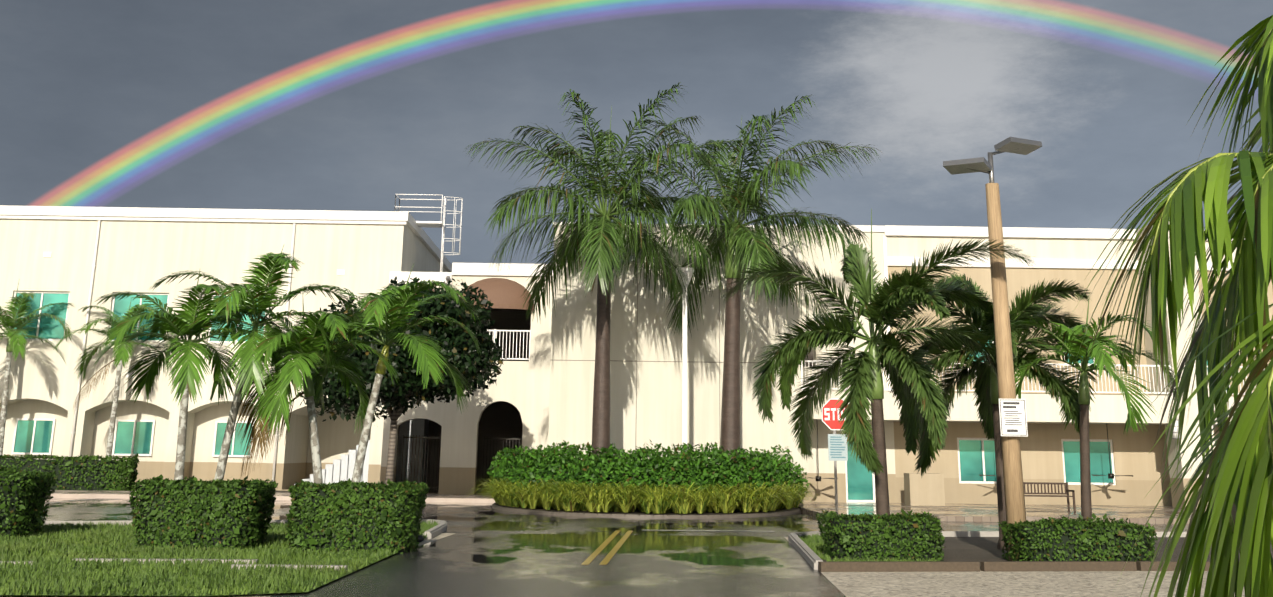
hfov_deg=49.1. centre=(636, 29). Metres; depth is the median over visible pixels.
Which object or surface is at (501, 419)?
building wing interior
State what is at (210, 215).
building cornice
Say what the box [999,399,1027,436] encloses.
notice sign
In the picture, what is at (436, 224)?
roof ladder cage
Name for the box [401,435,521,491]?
iron gates
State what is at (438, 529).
curb island
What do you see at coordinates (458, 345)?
broadleaf tree
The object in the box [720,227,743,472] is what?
palm trunk
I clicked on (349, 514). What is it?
hedge
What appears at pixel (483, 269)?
building wing parapet band
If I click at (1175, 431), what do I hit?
wall fixtures
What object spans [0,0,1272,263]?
sky
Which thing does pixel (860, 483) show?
window glass
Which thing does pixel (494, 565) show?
driveway
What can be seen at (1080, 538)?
square hedge
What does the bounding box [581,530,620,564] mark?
yellow road line
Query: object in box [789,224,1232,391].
building bands
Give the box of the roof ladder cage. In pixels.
[394,194,462,271]
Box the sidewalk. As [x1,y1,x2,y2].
[50,490,495,502]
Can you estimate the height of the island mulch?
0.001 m
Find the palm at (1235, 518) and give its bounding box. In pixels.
[1071,15,1272,596]
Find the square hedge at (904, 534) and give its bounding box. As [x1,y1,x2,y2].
[816,508,945,560]
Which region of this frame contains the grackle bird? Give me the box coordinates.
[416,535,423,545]
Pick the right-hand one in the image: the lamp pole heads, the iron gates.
the lamp pole heads
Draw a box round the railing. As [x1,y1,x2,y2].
[801,360,1249,395]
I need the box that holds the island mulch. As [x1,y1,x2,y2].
[818,537,1272,562]
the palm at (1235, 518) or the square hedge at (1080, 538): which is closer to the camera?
the palm at (1235, 518)
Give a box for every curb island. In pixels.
[41,519,446,538]
[788,531,1186,569]
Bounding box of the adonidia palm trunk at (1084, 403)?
[1078,371,1091,519]
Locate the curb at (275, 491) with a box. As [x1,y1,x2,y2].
[117,489,289,492]
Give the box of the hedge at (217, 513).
[128,474,277,549]
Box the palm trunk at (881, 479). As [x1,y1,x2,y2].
[868,341,889,515]
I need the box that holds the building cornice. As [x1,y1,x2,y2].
[0,205,451,271]
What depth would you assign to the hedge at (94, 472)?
47.52 m
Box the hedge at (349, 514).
[285,478,429,553]
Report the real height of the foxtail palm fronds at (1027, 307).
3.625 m
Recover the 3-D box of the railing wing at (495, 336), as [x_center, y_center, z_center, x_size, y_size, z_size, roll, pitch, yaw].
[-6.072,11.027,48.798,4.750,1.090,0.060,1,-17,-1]
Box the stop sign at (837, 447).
[821,398,847,513]
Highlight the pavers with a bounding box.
[798,502,1205,523]
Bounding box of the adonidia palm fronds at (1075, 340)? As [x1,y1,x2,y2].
[988,292,1183,433]
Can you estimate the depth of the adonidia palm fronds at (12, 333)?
50.00 m
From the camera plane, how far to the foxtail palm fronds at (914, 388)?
23.16 m
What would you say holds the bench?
on the pavers
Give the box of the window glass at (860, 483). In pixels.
[14,293,1226,499]
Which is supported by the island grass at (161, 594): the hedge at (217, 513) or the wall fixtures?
the hedge at (217, 513)
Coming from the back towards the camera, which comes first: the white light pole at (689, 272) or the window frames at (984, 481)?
the window frames at (984, 481)
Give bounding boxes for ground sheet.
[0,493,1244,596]
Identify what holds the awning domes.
attached to the building wing at (523, 387)
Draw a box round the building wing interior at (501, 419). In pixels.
[395,308,530,492]
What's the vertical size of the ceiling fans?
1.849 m
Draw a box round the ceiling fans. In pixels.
[808,423,1132,480]
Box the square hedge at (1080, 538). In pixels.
[997,513,1157,561]
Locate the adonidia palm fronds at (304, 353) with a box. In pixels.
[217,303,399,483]
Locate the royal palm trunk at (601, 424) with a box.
[592,215,612,470]
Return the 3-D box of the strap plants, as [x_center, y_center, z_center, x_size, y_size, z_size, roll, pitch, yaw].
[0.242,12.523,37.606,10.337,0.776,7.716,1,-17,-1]
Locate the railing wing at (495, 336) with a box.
[487,329,530,360]
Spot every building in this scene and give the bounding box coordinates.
[0,219,447,490]
[548,225,803,504]
[798,226,1272,508]
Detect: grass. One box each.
[0,519,939,595]
[1,526,431,595]
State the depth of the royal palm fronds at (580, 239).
39.68 m
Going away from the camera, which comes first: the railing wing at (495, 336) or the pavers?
the pavers
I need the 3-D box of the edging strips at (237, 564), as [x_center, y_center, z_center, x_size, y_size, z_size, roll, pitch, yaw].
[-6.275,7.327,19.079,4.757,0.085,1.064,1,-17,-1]
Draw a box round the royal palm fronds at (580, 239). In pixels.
[465,82,765,323]
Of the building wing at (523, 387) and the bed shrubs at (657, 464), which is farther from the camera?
the building wing at (523, 387)
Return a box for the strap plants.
[463,476,819,513]
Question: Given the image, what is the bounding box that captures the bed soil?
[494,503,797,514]
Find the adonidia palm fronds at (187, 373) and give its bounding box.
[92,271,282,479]
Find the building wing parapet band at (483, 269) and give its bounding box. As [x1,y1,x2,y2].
[389,263,552,284]
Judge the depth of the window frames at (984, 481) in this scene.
51.26 m
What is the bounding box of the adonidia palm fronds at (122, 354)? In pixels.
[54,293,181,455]
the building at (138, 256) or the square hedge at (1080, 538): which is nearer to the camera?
the square hedge at (1080, 538)
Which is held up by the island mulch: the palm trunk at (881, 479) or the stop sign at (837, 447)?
the palm trunk at (881, 479)
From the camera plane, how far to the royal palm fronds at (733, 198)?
40.20 m
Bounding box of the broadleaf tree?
[296,277,506,484]
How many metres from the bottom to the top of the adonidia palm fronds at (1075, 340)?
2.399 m
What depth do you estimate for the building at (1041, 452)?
44.80 m
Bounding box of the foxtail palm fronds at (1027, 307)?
[856,272,1117,450]
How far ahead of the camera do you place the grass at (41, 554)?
18.80 m
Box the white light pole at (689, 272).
[676,267,693,465]
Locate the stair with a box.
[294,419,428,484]
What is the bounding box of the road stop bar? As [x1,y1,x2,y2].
[658,530,773,531]
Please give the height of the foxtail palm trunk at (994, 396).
3.346 m
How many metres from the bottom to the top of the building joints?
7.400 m
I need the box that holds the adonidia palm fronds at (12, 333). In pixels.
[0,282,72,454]
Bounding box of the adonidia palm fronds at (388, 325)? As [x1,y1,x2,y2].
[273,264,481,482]
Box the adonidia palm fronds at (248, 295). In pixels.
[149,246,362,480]
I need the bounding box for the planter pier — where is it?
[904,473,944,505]
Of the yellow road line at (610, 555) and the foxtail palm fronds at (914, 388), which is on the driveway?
the yellow road line at (610, 555)
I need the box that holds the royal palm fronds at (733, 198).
[584,95,880,352]
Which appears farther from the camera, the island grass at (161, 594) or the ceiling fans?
the ceiling fans
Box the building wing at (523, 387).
[380,275,551,494]
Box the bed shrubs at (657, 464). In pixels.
[487,439,809,511]
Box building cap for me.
[553,222,797,228]
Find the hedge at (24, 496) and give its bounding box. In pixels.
[0,465,58,537]
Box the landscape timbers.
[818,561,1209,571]
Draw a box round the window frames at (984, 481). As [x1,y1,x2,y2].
[8,291,1216,502]
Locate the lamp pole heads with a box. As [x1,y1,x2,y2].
[943,137,1041,182]
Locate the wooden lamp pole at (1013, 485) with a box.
[985,183,1025,560]
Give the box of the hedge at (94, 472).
[0,453,139,490]
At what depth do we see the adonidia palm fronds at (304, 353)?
25.58 m
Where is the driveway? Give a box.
[270,533,845,596]
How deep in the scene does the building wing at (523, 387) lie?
48.06 m
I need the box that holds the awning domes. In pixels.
[415,278,533,309]
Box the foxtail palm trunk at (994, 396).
[990,355,1005,547]
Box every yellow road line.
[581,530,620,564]
[599,531,632,564]
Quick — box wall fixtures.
[446,255,1180,438]
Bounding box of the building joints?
[555,227,761,449]
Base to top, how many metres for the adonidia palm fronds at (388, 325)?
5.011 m
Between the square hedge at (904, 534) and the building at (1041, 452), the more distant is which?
the building at (1041, 452)
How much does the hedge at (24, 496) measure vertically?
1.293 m
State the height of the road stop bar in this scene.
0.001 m
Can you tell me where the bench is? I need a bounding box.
[1023,482,1075,512]
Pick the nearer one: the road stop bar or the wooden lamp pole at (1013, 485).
the wooden lamp pole at (1013, 485)
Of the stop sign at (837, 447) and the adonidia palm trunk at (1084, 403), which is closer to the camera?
the adonidia palm trunk at (1084, 403)
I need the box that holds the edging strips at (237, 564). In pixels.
[0,558,347,569]
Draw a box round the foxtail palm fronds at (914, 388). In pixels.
[718,208,1035,475]

